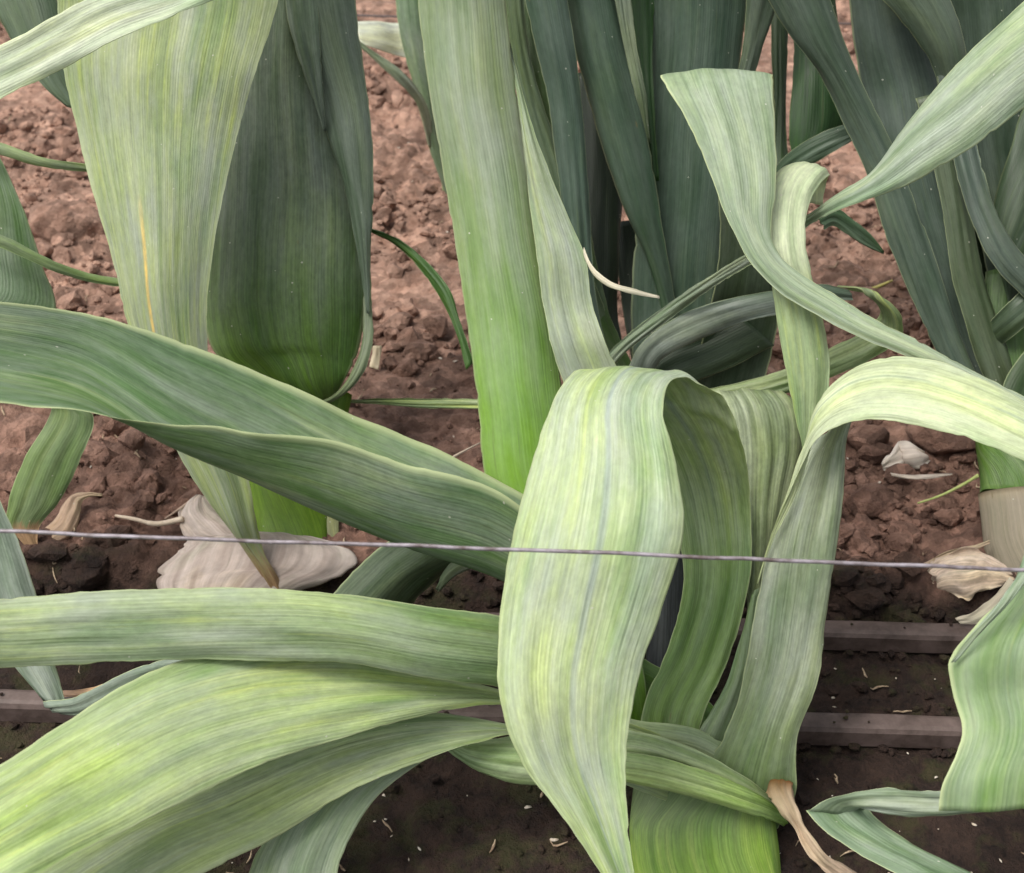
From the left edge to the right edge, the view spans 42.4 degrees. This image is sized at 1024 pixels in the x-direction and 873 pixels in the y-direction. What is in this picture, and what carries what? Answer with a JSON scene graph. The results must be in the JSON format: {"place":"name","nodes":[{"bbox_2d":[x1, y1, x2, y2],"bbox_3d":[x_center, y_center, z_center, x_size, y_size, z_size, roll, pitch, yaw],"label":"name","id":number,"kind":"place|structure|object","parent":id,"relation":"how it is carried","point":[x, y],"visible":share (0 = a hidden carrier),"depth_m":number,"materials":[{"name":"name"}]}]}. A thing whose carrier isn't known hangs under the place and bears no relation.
{"place":"outdoors","nodes":[
{"label":"outdoors","id":0,"kind":"place"},
{"bbox_2d":[0,529,1023,571],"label":"support wire","id":1,"kind":"object","parent":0,"point":[506,549],"visible":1,"depth_m":0.57,"materials":[{"name":"grey metal"}]},
{"bbox_2d":[0,0,1023,872],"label":"soil ground","id":2,"kind":"structure","parent":0,"point":[472,802],"depth_m":0.94,"materials":[{"name":"brown soil"}]},
{"bbox_2d":[28,199,104,241],"bbox_3d":[-0.455,-0.219,1.353,0.083,0.042,0.055,0,35,0],"label":"soil clod","id":3,"kind":"object","parent":2,"relation":"on","point":[79,220],"visible":0.84,"depth_m":1.34,"materials":[{"name":"brown soil"}]},
{"bbox_2d":[45,492,101,539],"bbox_3d":[-0.326,0.062,0.958,0.064,0.025,0.022,-28,43,-33],"label":"dead leaf","id":4,"kind":"object","parent":2,"relation":"on","point":[67,518],"visible":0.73,"depth_m":0.95,"materials":[{"name":"beige plant"}]},
{"bbox_2d":[61,559,108,591],"bbox_3d":[-0.301,0.097,0.930,0.033,0.019,0.029,0,35,0],"label":"soil clod","id":5,"kind":"object","parent":2,"relation":"on","point":[85,579],"visible":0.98,"depth_m":0.92,"materials":[{"name":"brown soil"}]},
{"bbox_2d":[82,523,111,546],"bbox_3d":[-0.299,0.074,0.954,0.028,0.021,0.027,-19,39,-25],"label":"soil clod","id":6,"kind":"object","parent":2,"relation":"on","point":[99,529],"visible":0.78,"depth_m":0.94,"materials":[{"name":"brown soil"}]},
{"bbox_2d":[0,0,211,715],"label":"leek plant","id":7,"kind":"object","parent":2,"relation":"on","point":[46,45],"visible":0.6,"depth_m":0.80,"materials":[{"name":"green plant"}]},
{"bbox_2d":[118,429,145,450],"bbox_3d":[-0.294,0.003,1.019,0.024,0.016,0.019,6,36,9],"label":"soil clod","id":8,"kind":"object","parent":2,"relation":"on","point":[133,439],"visible":0.94,"depth_m":1.01,"materials":[{"name":"brown soil"}]},
{"bbox_2d":[115,514,183,525],"bbox_3d":[-0.263,0.059,0.952,0.057,0.013,0.008,9,36,13],"label":"dry stalk","id":9,"kind":"object","parent":2,"relation":"on","point":[175,520],"visible":1,"depth_m":0.95,"materials":[{"name":"plant"}]},
{"bbox_2d":[164,501,187,519],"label":"dry stalk","id":10,"kind":"object","parent":2,"relation":"on","point":[174,512],"visible":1,"depth_m":0.96,"materials":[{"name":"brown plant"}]},
{"bbox_2d":[175,463,190,476],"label":"soil clod","id":11,"kind":"object","parent":2,"relation":"on","point":[181,468],"visible":0.27,"depth_m":1.01,"materials":[{"name":"brown soil"}]},
{"bbox_2d":[0,0,472,588],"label":"leek plant","id":12,"kind":"object","parent":2,"relation":"on","point":[228,154],"visible":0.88,"depth_m":0.93,"materials":[{"name":"green plant"}]},
{"bbox_2d":[156,495,356,590],"bbox_3d":[-0.178,0.079,0.931,0.140,0.035,0.083,0,35,0],"label":"dead leaf","id":13,"kind":"object","parent":2,"relation":"on","point":[207,564],"visible":0.71,"depth_m":0.92,"materials":[{"name":"dry leaf"}]},
{"bbox_2d":[369,346,381,368],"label":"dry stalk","id":14,"kind":"object","parent":2,"relation":"on","point":[375,357],"visible":1,"depth_m":1.13,"materials":[{"name":"plant"}]},
{"bbox_2d":[358,0,446,193],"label":"leek plant","id":15,"kind":"object","parent":2,"relation":"on","point":[402,37],"visible":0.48,"depth_m":1.34,"materials":[{"name":"green plant"}]},
{"bbox_2d":[392,358,419,376],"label":"soil clod","id":16,"kind":"object","parent":2,"relation":"on","point":[407,367],"visible":1,"depth_m":1.13,"materials":[{"name":"brown soil"}]},
{"bbox_2d":[453,442,479,457],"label":"dry stalk","id":17,"kind":"object","parent":2,"relation":"on","point":[459,453],"visible":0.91,"depth_m":1.00,"materials":[{"name":"plant"}]},
{"bbox_2d":[0,689,961,748],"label":"ground rail","id":18,"kind":"object","parent":2,"relation":"on","point":[913,731],"visible":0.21,"depth_m":0.82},
{"bbox_2d":[63,684,101,696],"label":"dead leaf","id":19,"kind":"object","parent":18,"relation":"on","point":[71,693],"visible":0.23,"depth_m":0.83,"materials":[{"name":"beige plant"}]},
{"bbox_2d":[0,623,957,757],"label":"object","id":20,"kind":"structure","parent":18,"relation":"on","point":[883,748],"depth_m":0.82,"materials":[{"name":"soil"}]},
{"bbox_2d":[0,15,980,622],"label":"soil crumbs","id":21,"kind":"object","parent":2,"relation":"on","point":[868,585],"visible":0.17,"depth_m":1.03,"materials":[{"name":"brown soil"}]},
{"bbox_2d":[0,0,1023,872],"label":"leek plant","id":22,"kind":"object","parent":2,"relation":"on","point":[292,732],"visible":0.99,"depth_m":0.69,"materials":[{"name":"plant"}]},
{"bbox_2d":[0,71,1023,872],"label":"straw fragments","id":23,"kind":"object","parent":2,"relation":"on","point":[542,791],"visible":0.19,"depth_m":0.87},
{"bbox_2d":[70,142,1001,872],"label":"pale specks","id":24,"kind":"object","parent":2,"relation":"on","point":[530,806],"visible":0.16,"depth_m":0.79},
{"bbox_2d":[357,14,850,24],"bbox_3d":[0.102,-0.563,1.780,1.282,0.003,0.015,2,35,3],"label":"support wire","id":25,"kind":"object","parent":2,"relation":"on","point":[392,16],"visible":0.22,"depth_m":1.79,"materials":[{"name":"grey metal"}]},
{"bbox_2d":[351,0,1023,447],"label":"leek plant","id":26,"kind":"object","parent":2,"relation":"on","point":[663,122],"visible":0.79,"depth_m":0.97,"materials":[{"name":"green plant"}]},
{"bbox_2d":[478,612,975,653],"bbox_3d":[-0.004,0.129,0.902,1.699,0.016,0.017,1,35,2],"label":"ground rail","id":27,"kind":"object","parent":2,"relation":"on","point":[879,636],"visible":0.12,"depth_m":0.89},
{"bbox_2d":[955,577,1012,623],"bbox_3d":[0.320,0.112,0.883,0.040,0.033,0.010,-9,36,-12],"label":"dead leaf","id":28,"kind":"object","parent":27,"relation":"on","point":[977,615],"visible":0.57,"depth_m":0.88,"materials":[{"name":"plant"}]},
{"bbox_2d":[813,258,832,266],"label":"dead leaf","id":29,"kind":"object","parent":2,"relation":"on","point":[820,261],"visible":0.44,"depth_m":1.28,"materials":[{"name":"beige plant"}]},
{"bbox_2d":[847,424,889,450],"bbox_3d":[0.280,0.005,1.040,0.037,0.026,0.022,0,35,0],"label":"soil clod","id":30,"kind":"object","parent":2,"relation":"on","point":[859,437],"visible":0.87,"depth_m":1.03,"materials":[{"name":"brown soil"}]},
{"bbox_2d":[844,482,894,517],"bbox_3d":[0.269,0.048,0.990,0.035,0.028,0.030,-9,36,-13],"label":"soil clod","id":31,"kind":"object","parent":2,"relation":"on","point":[870,500],"visible":0.94,"depth_m":0.98,"materials":[{"name":"brown soil"}]},
{"bbox_2d":[872,280,892,288],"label":"dry stalk","id":32,"kind":"object","parent":2,"relation":"on","point":[882,284],"visible":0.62,"depth_m":1.23,"materials":[{"name":"yellow plant"}]},
{"bbox_2d":[768,0,1023,572],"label":"leek plant","id":33,"kind":"object","parent":2,"relation":"on","point":[954,230],"visible":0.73,"depth_m":0.97,"materials":[{"name":"plant"}]},
{"bbox_2d":[887,520,920,537],"bbox_3d":[0.287,0.071,0.968,0.024,0.012,0.023,0,35,0],"label":"soil clod","id":34,"kind":"object","parent":2,"relation":"on","point":[909,529],"visible":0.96,"depth_m":0.97,"materials":[{"name":"brown soil"}]},
{"bbox_2d":[881,441,929,470],"bbox_3d":[0.304,0.016,1.020,0.038,0.024,0.016,0,35,0],"label":"dead leaf","id":35,"kind":"object","parent":2,"relation":"on","point":[910,454],"visible":0.97,"depth_m":1.02,"materials":[{"name":"plant"}]},
{"bbox_2d":[806,556,1023,872],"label":"leek plant","id":36,"kind":"object","parent":2,"relation":"on","point":[985,773],"visible":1,"depth_m":0.64,"materials":[{"name":"green plant"}]},
{"bbox_2d":[891,473,952,478],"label":"dead leaf","id":37,"kind":"object","parent":2,"relation":"on","point":[925,476],"visible":1,"depth_m":1.00,"materials":[{"name":"plant"}]},
{"bbox_2d":[905,424,975,454],"bbox_3d":[0.341,0.000,1.037,0.059,0.027,0.043,0,35,0],"label":"soil clod","id":38,"kind":"object","parent":2,"relation":"on","point":[932,441],"visible":0.55,"depth_m":1.02,"materials":[{"name":"brown soil"}]},
{"bbox_2d":[932,509,963,526],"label":"soil clod","id":39,"kind":"object","parent":2,"relation":"on","point":[951,517],"visible":1,"depth_m":0.97,"materials":[{"name":"brown soil"}]},
{"bbox_2d":[917,473,979,503],"bbox_3d":[0.321,0.038,0.971,0.041,0.029,0.005,0,35,0],"label":"dry stalk","id":40,"kind":"object","parent":2,"relation":"on","point":[976,476],"visible":1,"depth_m":0.97,"materials":[{"name":"green plant"}]},
{"bbox_2d":[924,540,989,563],"bbox_3d":[0.314,0.083,0.930,0.048,0.017,0.004,-7,36,-10],"label":"dead leaf","id":41,"kind":"object","parent":2,"relation":"on","point":[981,545],"visible":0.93,"depth_m":0.93,"materials":[{"name":"beige plant"}]},
{"bbox_2d":[927,547,1014,600],"bbox_3d":[0.319,0.097,0.918,0.058,0.029,0.030,0,35,0],"label":"dead leaf","id":42,"kind":"object","parent":2,"relation":"on","point":[966,585],"visible":0.85,"depth_m":0.91,"materials":[{"name":"dry leaf"}]}
]}

